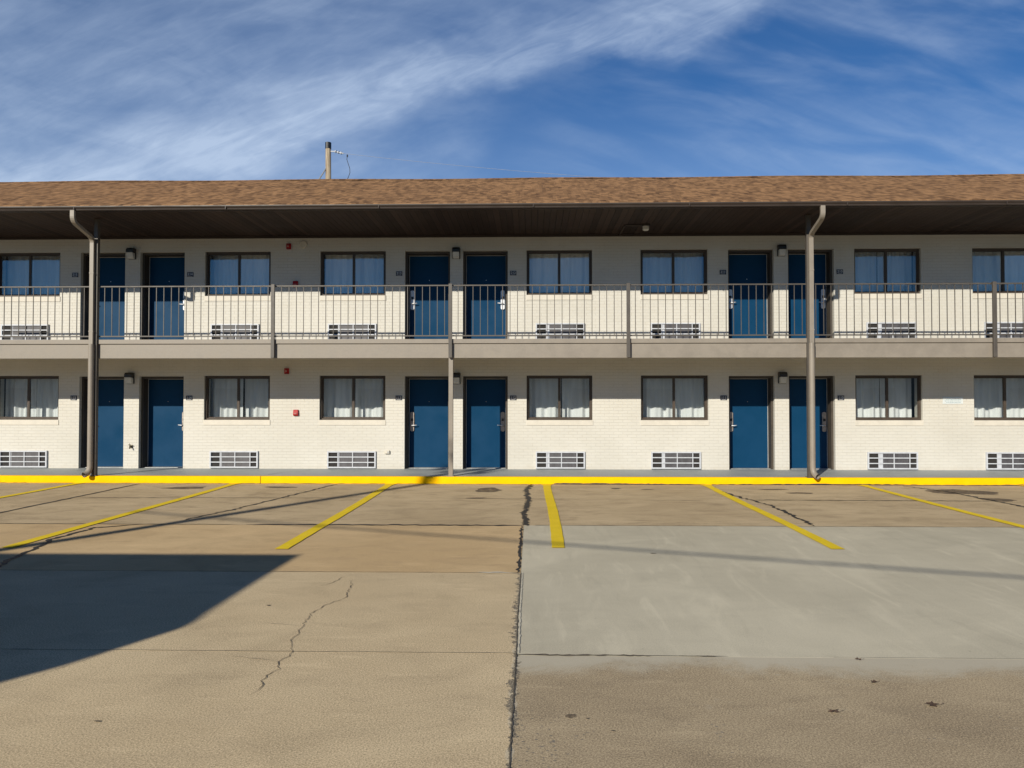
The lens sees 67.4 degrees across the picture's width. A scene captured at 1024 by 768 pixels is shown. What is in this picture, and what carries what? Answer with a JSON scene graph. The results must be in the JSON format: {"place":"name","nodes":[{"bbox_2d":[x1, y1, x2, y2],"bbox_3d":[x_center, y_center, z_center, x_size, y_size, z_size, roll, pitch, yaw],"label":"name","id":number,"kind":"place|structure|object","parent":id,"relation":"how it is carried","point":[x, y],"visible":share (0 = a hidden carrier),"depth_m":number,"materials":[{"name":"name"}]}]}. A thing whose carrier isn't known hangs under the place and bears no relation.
{"place":"outdoors","nodes":[
{"label":"outdoors","id":0,"kind":"place"},
{"bbox_2d":[0,483,1023,767],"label":"parking lot","id":1,"kind":"structure","parent":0,"point":[236,625],"depth_m":5.81,"materials":[{"name":"brown concrete"}]},
{"bbox_2d":[0,475,1023,485],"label":"kerb","id":2,"kind":"structure","parent":1,"relation":"on","point":[524,480],"depth_m":15.53,"materials":[{"name":"yellow concrete"}]},
{"bbox_2d":[0,468,1023,483],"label":"walkway","id":3,"kind":"structure","parent":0,"point":[545,472],"depth_m":16.51,"materials":[{"name":"grey paint"}]},
{"bbox_2d":[0,174,1023,479],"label":"motel","id":4,"kind":"structure","parent":3,"relation":"on","point":[736,228],"depth_m":17.31,"materials":[{"name":"brick"}]},
{"bbox_2d":[0,450,47,466],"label":"air conditioner","id":5,"kind":"object","parent":4,"relation":"attached to","point":[23,458],"visible":1,"depth_m":17.57,"materials":[{"name":"white paint"}]},
{"bbox_2d":[1,324,48,339],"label":"air conditioner","id":6,"kind":"object","parent":4,"relation":"attached to","point":[29,328],"visible":0.72,"depth_m":17.63,"materials":[{"name":"white paint"}]},
{"bbox_2d":[0,376,58,424],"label":"window","id":7,"kind":"structure","parent":4,"relation":"in","point":[28,420],"depth_m":17.68,"materials":[{"name":"brown metal"}]},
{"bbox_2d":[0,253,59,301],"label":"window","id":8,"kind":"structure","parent":4,"relation":"in","point":[22,297],"depth_m":17.74,"materials":[{"name":"brown metal"}]},
{"bbox_2d":[5,379,57,416],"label":"curtain","id":9,"kind":"object","parent":4,"relation":"hanging from","point":[44,395],"visible":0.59,"depth_m":18.05,"materials":[{"name":"fabric"}]},
{"bbox_2d":[7,256,59,294],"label":"curtain","id":10,"kind":"object","parent":4,"relation":"attached to","point":[46,270],"visible":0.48,"depth_m":18.11,"materials":[{"name":"fabric"}]},
{"bbox_2d":[0,286,88,336],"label":"balcony railing","id":11,"kind":"object","parent":4,"relation":"attached to","point":[40,287],"visible":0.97,"depth_m":15.93,"materials":[{"name":"grey metal"}]},
{"bbox_2d":[81,377,123,467],"bbox_3d":[-9.385,0.880,17.799,1.033,2.097,0.280,0,-1,1],"label":"door","id":12,"kind":"structure","parent":4,"relation":"in","point":[111,389],"depth_m":17.89,"materials":[{"name":"blue paint"}]},
{"bbox_2d":[83,253,124,339],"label":"door","id":13,"kind":"structure","parent":4,"relation":"in","point":[112,265],"depth_m":17.95,"materials":[{"name":"blue paint"}]},
{"bbox_2d":[124,373,134,383],"bbox_3d":[-8.715,-0.133,17.488,0.170,0.250,0.145,0,-1,1],"label":"wall light","id":14,"kind":"object","parent":4,"relation":"attached to","point":[129,378],"visible":1,"depth_m":17.44,"materials":[{"name":"black plastic"}]},
{"bbox_2d":[126,248,135,258],"bbox_3d":[-8.705,-2.982,17.547,0.170,0.250,0.145,0,-1,1],"label":"wall light","id":15,"kind":"object","parent":4,"relation":"attached to","point":[131,253],"visible":1,"depth_m":17.50,"materials":[{"name":"white glass"}]},
{"bbox_2d":[141,377,183,467],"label":"door","id":16,"kind":"structure","parent":4,"relation":"in","point":[162,398],"depth_m":17.86,"materials":[{"name":"blue paint"}]},
{"bbox_2d":[142,253,184,339],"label":"door","id":17,"kind":"structure","parent":4,"relation":"in","point":[159,269],"depth_m":17.92,"materials":[{"name":"blue paint"}]},
{"bbox_2d":[99,284,275,357],"bbox_3d":[-6.710,-1.287,15.821,3.695,1.510,0.122,0,-1,1],"label":"balcony railing","id":18,"kind":"object","parent":4,"relation":"attached to","point":[272,335],"visible":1,"depth_m":15.85,"materials":[{"name":"grey metal"}]},
{"bbox_2d":[187,272,193,276],"bbox_3d":[-7.359,-2.506,17.570,0.144,0.104,0.014,0,-1,1],"label":"room number sign","id":19,"kind":"object","parent":4,"relation":"attached to","point":[190,274],"visible":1,"depth_m":17.57,"materials":[{"name":"grey plastic"}]},
{"bbox_2d":[209,451,257,467],"bbox_3d":[-6.317,1.712,17.447,1.105,0.382,0.050,0,-1,1],"label":"air conditioner","id":20,"kind":"object","parent":4,"relation":"attached to","point":[233,459],"visible":1,"depth_m":17.44,"materials":[{"name":"white paint"}]},
{"bbox_2d":[210,324,258,338],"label":"air conditioner","id":21,"kind":"object","parent":4,"relation":"attached to","point":[239,329],"visible":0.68,"depth_m":17.50,"materials":[{"name":"white paint"}]},
{"bbox_2d":[203,376,269,424],"bbox_3d":[-6.261,0.376,17.558,1.531,1.121,0.164,0,-1,1],"label":"window","id":22,"kind":"structure","parent":4,"relation":"in","point":[238,420],"depth_m":17.56,"materials":[{"name":"brown metal"}]},
{"bbox_2d":[204,252,270,300],"bbox_3d":[-6.261,-2.461,17.617,1.531,1.136,0.164,0,-1,1],"label":"window","id":23,"kind":"structure","parent":4,"relation":"in","point":[264,296],"depth_m":17.62,"materials":[{"name":"brown metal"}]},
{"bbox_2d":[211,379,267,416],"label":"curtain","id":24,"kind":"object","parent":4,"relation":"attached to","point":[224,399],"visible":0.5,"depth_m":17.91,"materials":[{"name":"fabric"}]},
{"bbox_2d":[212,255,268,293],"bbox_3d":[-6.245,-2.513,17.972,1.565,1.180,0.130,0,-1,1],"label":"curtain","id":25,"kind":"object","parent":4,"relation":"attached to","point":[254,269],"visible":0.55,"depth_m":17.99,"materials":[{"name":"fabric"}]},
{"bbox_2d":[284,368,288,373],"bbox_3d":[-5.121,-0.292,17.437,0.104,0.132,0.074,0,-1,1],"label":"fire alarm strobe","id":26,"kind":"object","parent":4,"relation":"attached to","point":[286,370],"visible":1,"depth_m":17.43,"materials":[{"name":"red plastic"}]},
{"bbox_2d":[293,410,297,415],"bbox_3d":[-4.906,0.651,17.412,0.110,0.139,0.074,0,-1,1],"label":"fire alarm pull box","id":27,"kind":"object","parent":4,"relation":"attached to","point":[295,412],"visible":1,"depth_m":17.40,"materials":[{"name":"red metal"}]},
{"bbox_2d":[300,241,306,247],"bbox_3d":[-4.755,-3.178,17.507,0.170,0.170,0.034,0,-1,1],"label":"junction box","id":28,"kind":"object","parent":4,"relation":"attached to","point":[303,244],"visible":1,"depth_m":17.49,"materials":[{"name":"beige metal"}]},
{"bbox_2d":[327,451,375,467],"bbox_3d":[-3.631,1.710,17.379,1.105,0.382,0.050,0,-1,1],"label":"air conditioner","id":29,"kind":"object","parent":4,"relation":"attached to","point":[351,459],"visible":1,"depth_m":17.37,"materials":[{"name":"white paint"}]},
{"bbox_2d":[328,323,376,338],"bbox_3d":[-3.631,-1.180,17.439,1.105,0.382,0.050,0,-1,1],"label":"air conditioner","id":30,"kind":"object","parent":4,"relation":"attached to","point":[347,329],"visible":0.64,"depth_m":17.43,"materials":[{"name":"white paint"}]},
{"bbox_2d":[319,376,385,424],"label":"window","id":31,"kind":"structure","parent":4,"relation":"in","point":[353,420],"depth_m":17.49,"materials":[{"name":"brown metal"}]},
{"bbox_2d":[320,251,385,300],"bbox_3d":[-3.615,-2.462,17.550,1.518,1.136,0.164,0,-1,1],"label":"window","id":32,"kind":"structure","parent":4,"relation":"in","point":[329,296],"depth_m":17.55,"materials":[{"name":"brown metal"}]},
{"bbox_2d":[324,379,382,416],"bbox_3d":[-3.623,0.322,17.839,1.493,1.165,0.139,0,-1,1],"label":"curtain","id":33,"kind":"object","parent":4,"relation":"attached to","point":[338,397],"visible":0.53,"depth_m":17.86,"materials":[{"name":"fabric"}]},
{"bbox_2d":[325,254,383,292],"bbox_3d":[-3.582,-2.514,17.917,1.550,1.180,0.124,0,-1,0],"label":"curtain","id":34,"kind":"object","parent":4,"relation":"attached to","point":[369,269],"visible":0.58,"depth_m":17.91,"materials":[{"name":"fabric"}]},
{"bbox_2d":[275,284,451,357],"bbox_3d":[-3.041,-1.289,15.728,3.647,1.510,0.122,0,-1,1],"label":"balcony railing","id":35,"kind":"object","parent":4,"relation":"attached to","point":[449,335],"visible":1,"depth_m":15.76,"materials":[{"name":"grey metal"}]},
{"bbox_2d":[396,271,401,275],"bbox_3d":[-2.566,-2.509,17.448,0.144,0.104,0.014,0,-1,1],"label":"room number sign","id":36,"kind":"object","parent":4,"relation":"attached to","point":[398,273],"visible":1,"depth_m":17.44,"materials":[{"name":"grey plastic"}]},
{"bbox_2d":[405,376,448,468],"bbox_3d":[-1.913,0.877,17.610,1.025,2.097,0.280,0,-1,1],"label":"door","id":37,"kind":"structure","parent":4,"relation":"in","point":[426,397],"depth_m":17.70,"materials":[{"name":"blue paint"}]},
{"bbox_2d":[406,252,449,338],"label":"door","id":38,"kind":"structure","parent":4,"relation":"in","point":[422,268],"depth_m":17.76,"materials":[{"name":"blue paint"}]},
{"bbox_2d":[452,247,459,258],"bbox_3d":[-1.263,-2.961,17.358,0.170,0.250,0.145,0,-1,1],"label":"wall light","id":39,"kind":"object","parent":4,"relation":"attached to","point":[456,252],"visible":1,"depth_m":17.30,"materials":[{"name":"white glass"}]},
{"bbox_2d":[453,373,459,383],"bbox_3d":[-1.253,-0.127,17.299,0.170,0.250,0.145,0,-1,1],"label":"wall light","id":40,"kind":"object","parent":4,"relation":"attached to","point":[456,378],"visible":0.77,"depth_m":17.25,"materials":[{"name":"black plastic"}]},
{"bbox_2d":[463,376,507,468],"bbox_3d":[-0.599,0.876,17.576,1.015,2.097,0.280,0,-1,1],"label":"door","id":41,"kind":"structure","parent":4,"relation":"in","point":[485,398],"depth_m":17.67,"materials":[{"name":"blue paint"}]},
{"bbox_2d":[463,251,507,338],"bbox_3d":[-0.599,-1.951,17.635,1.015,2.141,0.280,0,-1,1],"label":"door","id":42,"kind":"structure","parent":4,"relation":"in","point":[479,267],"depth_m":17.73,"materials":[{"name":"blue paint"}]},
{"bbox_2d":[452,283,629,356],"bbox_3d":[0.588,-1.291,15.636,3.615,1.510,0.122,0,-1,1],"label":"balcony railing","id":43,"kind":"object","parent":4,"relation":"attached to","point":[627,285],"visible":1,"depth_m":15.65,"materials":[{"name":"grey metal"}]},
{"bbox_2d":[529,379,588,416],"bbox_3d":[1.060,0.320,17.735,1.489,1.165,0.129,0,-1,1],"label":"curtain","id":44,"kind":"object","parent":4,"relation":"attached to","point":[544,397],"visible":0.58,"depth_m":17.73,"materials":[{"name":"fabric"}]},
{"bbox_2d":[529,253,588,292],"bbox_3d":[1.043,-2.517,17.786,1.518,1.180,0.152,0,-1,1],"label":"curtain","id":45,"kind":"object","parent":4,"relation":"attached to","point":[543,268],"visible":0.61,"depth_m":17.79,"materials":[{"name":"fabric"}]},
{"bbox_2d":[526,376,592,424],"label":"window","id":46,"kind":"structure","parent":4,"relation":"in","point":[559,420],"depth_m":17.37,"materials":[{"name":"brown metal"}]},
{"bbox_2d":[526,250,592,299],"bbox_3d":[1.076,-2.464,17.431,1.499,1.136,0.164,0,-1,1],"label":"window","id":47,"kind":"structure","parent":4,"relation":"in","point":[560,295],"depth_m":17.42,"materials":[{"name":"brown metal"}]},
{"bbox_2d":[536,451,584,468],"bbox_3d":[1.085,1.708,17.259,1.105,0.382,0.050,0,-1,1],"label":"air conditioner","id":48,"kind":"object","parent":4,"relation":"attached to","point":[560,459],"visible":1,"depth_m":17.25,"materials":[{"name":"white paint"}]},
{"bbox_2d":[536,323,584,338],"bbox_3d":[1.085,-1.182,17.319,1.105,0.382,0.050,0,-1,1],"label":"air conditioner","id":49,"kind":"object","parent":4,"relation":"attached to","point":[561,328],"visible":0.87,"depth_m":17.32,"materials":[{"name":"white paint"}]},
{"bbox_2d":[619,223,649,234],"bbox_3d":[2.491,-3.327,16.706,0.479,0.134,1.133,1,-1,-28],"label":"soffit light","id":50,"kind":"object","parent":4,"relation":"attached to","point":[645,226],"visible":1,"depth_m":16.33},
{"bbox_2d":[643,253,702,291],"bbox_3d":[3.654,-2.518,17.728,1.510,1.180,0.136,0,-1,1],"label":"curtain","id":51,"kind":"object","parent":4,"relation":"attached to","point":[657,268],"visible":0.56,"depth_m":17.73,"materials":[{"name":"fabric"}]},
{"bbox_2d":[643,378,703,416],"bbox_3d":[3.634,0.319,17.665,1.529,1.165,0.146,0,-1,1],"label":"curtain","id":52,"kind":"object","parent":4,"relation":"hanging from","point":[689,397],"visible":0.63,"depth_m":17.66,"materials":[{"name":"fabric"}]},
{"bbox_2d":[640,250,707,299],"bbox_3d":[3.656,-2.466,17.366,1.521,1.136,0.164,0,-1,1],"label":"window","id":53,"kind":"structure","parent":4,"relation":"in","point":[673,295],"depth_m":17.36,"materials":[{"name":"brown metal"}]},
{"bbox_2d":[641,376,708,425],"bbox_3d":[3.656,0.371,17.307,1.521,1.121,0.164,0,-1,1],"label":"window","id":54,"kind":"structure","parent":4,"relation":"in","point":[698,421],"depth_m":17.30,"materials":[{"name":"brown metal"}]},
{"bbox_2d":[651,323,699,338],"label":"air conditioner","id":55,"kind":"object","parent":4,"relation":"attached to","point":[669,328],"visible":0.81,"depth_m":17.25,"materials":[{"name":"white paint"}]},
{"bbox_2d":[651,452,700,468],"bbox_3d":[3.670,1.707,17.194,1.105,0.382,0.050,0,-1,1],"label":"air conditioner","id":56,"kind":"object","parent":4,"relation":"attached to","point":[675,460],"visible":1,"depth_m":17.19,"materials":[{"name":"white paint"}]},
{"bbox_2d":[630,283,805,335],"bbox_3d":[4.177,-1.506,15.589,3.566,1.057,0.040,0,-1,1],"label":"balcony railing","id":57,"kind":"object","parent":4,"relation":"attached to","point":[756,334],"visible":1,"depth_m":15.57,"materials":[{"name":"grey metal"}]},
{"bbox_2d":[720,270,725,274],"bbox_3d":[4.742,-2.513,17.263,0.144,0.104,0.014,0,-1,1],"label":"room number sign","id":58,"kind":"object","parent":4,"relation":"attached to","point":[722,272],"visible":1,"depth_m":17.26,"materials":[{"name":"grey plastic"}]},
{"bbox_2d":[720,395,726,399],"bbox_3d":[4.742,0.310,17.205,0.144,0.104,0.014,0,-1,1],"label":"room number sign","id":59,"kind":"object","parent":4,"relation":"attached to","point":[723,397],"visible":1,"depth_m":17.20,"materials":[{"name":"grey plastic"}]},
{"bbox_2d":[728,250,772,337],"bbox_3d":[5.373,-1.954,17.484,1.014,2.141,0.280,0,-1,1],"label":"door","id":60,"kind":"structure","parent":4,"relation":"in","point":[744,266],"depth_m":17.57,"materials":[{"name":"blue paint"}]},
{"bbox_2d":[729,376,773,468],"bbox_3d":[5.373,0.873,17.425,1.014,2.097,0.280,0,-1,1],"label":"door","id":61,"kind":"structure","parent":4,"relation":"in","point":[750,397],"depth_m":17.51,"materials":[{"name":"blue paint"}]},
{"bbox_2d":[777,245,786,255],"bbox_3d":[6.035,-2.990,17.174,0.170,0.250,0.145,0,-1,1],"label":"wall light","id":62,"kind":"object","parent":4,"relation":"attached to","point":[781,250],"visible":1,"depth_m":17.12,"materials":[{"name":"white glass"}]},
{"bbox_2d":[778,372,787,382],"bbox_3d":[6.035,-0.140,17.115,0.170,0.250,0.145,0,-1,1],"label":"wall light","id":63,"kind":"object","parent":4,"relation":"attached to","point":[782,377],"visible":1,"depth_m":17.06,"materials":[{"name":"black plastic"}]},
{"bbox_2d":[788,250,832,337],"bbox_3d":[6.710,-1.954,17.450,1.016,2.141,0.280,0,-1,1],"label":"door","id":64,"kind":"structure","parent":4,"relation":"in","point":[796,258],"depth_m":17.54,"materials":[{"name":"blue paint"}]},
{"bbox_2d":[789,376,833,469],"bbox_3d":[6.710,0.872,17.391,1.016,2.097,0.280,0,-1,1],"label":"door","id":65,"kind":"structure","parent":4,"relation":"in","point":[824,438],"depth_m":17.48,"materials":[{"name":"blue paint"}]},
{"bbox_2d":[836,269,842,273],"bbox_3d":[7.341,-2.514,17.198,0.144,0.104,0.014,0,-1,1],"label":"room number sign","id":66,"kind":"object","parent":4,"relation":"attached to","point":[839,271],"visible":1,"depth_m":17.19,"materials":[{"name":"grey plastic"}]},
{"bbox_2d":[838,395,843,399],"bbox_3d":[7.341,0.308,17.139,0.144,0.104,0.014,0,-1,1],"label":"room number sign","id":67,"kind":"object","parent":4,"relation":"attached to","point":[840,397],"visible":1,"depth_m":17.14,"materials":[{"name":"grey plastic"}]},
{"bbox_2d":[855,252,911,291],"bbox_3d":[8.403,-2.521,17.603,1.499,1.180,0.106,0,-1,1],"label":"curtain","id":68,"kind":"object","parent":4,"relation":"attached to","point":[869,267],"visible":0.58,"depth_m":17.62,"materials":[{"name":"fabric"}]},
{"bbox_2d":[856,378,911,416],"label":"curtain","id":69,"kind":"object","parent":4,"relation":"attached to","point":[868,404],"visible":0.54,"depth_m":17.55,"materials":[{"name":"fabric"}]},
{"bbox_2d":[854,249,921,298],"bbox_3d":[8.409,-2.468,17.245,1.491,1.136,0.164,0,-1,1],"label":"window","id":70,"kind":"structure","parent":4,"relation":"in","point":[865,294],"depth_m":17.24,"materials":[{"name":"brown metal"}]},
{"bbox_2d":[855,375,923,425],"bbox_3d":[8.409,0.369,17.187,1.491,1.121,0.164,0,-1,1],"label":"window","id":71,"kind":"structure","parent":4,"relation":"in","point":[860,421],"depth_m":17.18,"materials":[{"name":"brown metal"}]},
{"bbox_2d":[866,322,916,337],"bbox_3d":[8.460,-1.186,17.133,1.105,0.382,0.050,0,-1,1],"label":"air conditioner","id":72,"kind":"object","parent":4,"relation":"attached to","point":[872,329],"visible":0.64,"depth_m":17.13,"materials":[{"name":"white paint"}]},
{"bbox_2d":[867,452,917,468],"bbox_3d":[8.460,1.704,17.073,1.105,0.382,0.050,0,-1,1],"label":"air conditioner","id":73,"kind":"object","parent":4,"relation":"attached to","point":[892,460],"visible":1,"depth_m":17.07,"materials":[{"name":"white paint"}]},
{"bbox_2d":[814,281,997,356],"bbox_3d":[7.863,-1.295,15.452,3.671,1.510,0.122,0,-1,1],"label":"balcony railing","id":74,"kind":"object","parent":4,"relation":"attached to","point":[994,318],"visible":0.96,"depth_m":15.48,"materials":[{"name":"grey metal"}]},
{"bbox_2d":[943,397,962,403],"bbox_3d":[9.803,0.364,17.078,0.445,0.160,0.008,0,-1,1],"label":"notice sign","id":75,"kind":"object","parent":4,"relation":"attached to","point":[952,400],"visible":1,"depth_m":17.07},
{"bbox_2d":[972,251,1023,290],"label":"curtain","id":76,"kind":"object","parent":4,"relation":"attached to","point":[986,267],"visible":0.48,"depth_m":17.54,"materials":[{"name":"fabric"}]},
{"bbox_2d":[972,248,1023,298],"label":"window","id":77,"kind":"structure","parent":4,"relation":"in","point":[981,294],"depth_m":17.19,"materials":[{"name":"brown metal"}]},
{"bbox_2d":[974,378,1023,416],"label":"curtain","id":78,"kind":"object","parent":4,"relation":"attached to","point":[988,398],"visible":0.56,"depth_m":17.48,"materials":[{"name":"fabric"}]},
{"bbox_2d":[974,375,1023,425],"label":"window","id":79,"kind":"structure","parent":4,"relation":"in","point":[978,421],"depth_m":17.12,"materials":[{"name":"brown metal"}]},
{"bbox_2d":[984,322,1023,337],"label":"air conditioner","id":80,"kind":"object","parent":4,"relation":"attached to","point":[1004,327],"visible":0.53,"depth_m":17.06,"materials":[{"name":"white paint"}]},
{"bbox_2d":[985,452,1023,469],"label":"air conditioner","id":81,"kind":"object","parent":4,"relation":"attached to","point":[1004,460],"visible":1,"depth_m":17.00,"materials":[{"name":"white paint"}]},
{"bbox_2d":[997,283,1023,334],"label":"balcony railing","id":82,"kind":"object","parent":4,"relation":"attached to","point":[1007,309],"visible":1,"depth_m":15.43,"materials":[{"name":"grey metal"}]},
{"bbox_2d":[0,0,1023,181],"label":"sky","id":83,"kind":"structure","parent":0,"point":[91,90],"materials":[{"name":"blue"}]},
{"bbox_2d":[509,497,525,757],"bbox_3d":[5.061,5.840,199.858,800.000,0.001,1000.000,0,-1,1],"label":"crack","id":84,"kind":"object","parent":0,"point":[517,629],"depth_m":5.93,"materials":[{"name":"concrete"}]},
{"bbox_2d":[319,142,349,178],"bbox_3d":[-8.520,-4.505,36.243,1.715,13.921,0.584,0,-1,-9],"label":"utility pole","id":85,"kind":"object","parent":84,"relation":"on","point":[327,170],"visible":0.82,"depth_m":36.34,"materials":[{"name":"brown wood"}]},
{"bbox_2d":[344,153,589,176],"bbox_3d":[21.973,-9.352,32.455,60.300,3.216,0.012,0,-1,7],"label":"power line","id":86,"kind":"object","parent":85,"relation":"attached to","point":[467,166],"visible":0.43,"depth_m":35.51,"materials":[{"name":"metal"}]},
{"bbox_2d":[925,701,943,706],"bbox_3d":[2.358,1.782,4.279,0.117,0.011,0.065,0,-1,1],"label":"dry leaf","id":87,"kind":"object","parent":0,"point":[931,703],"visible":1,"depth_m":4.28,"materials":[{"name":"brown plant"}]}
]}

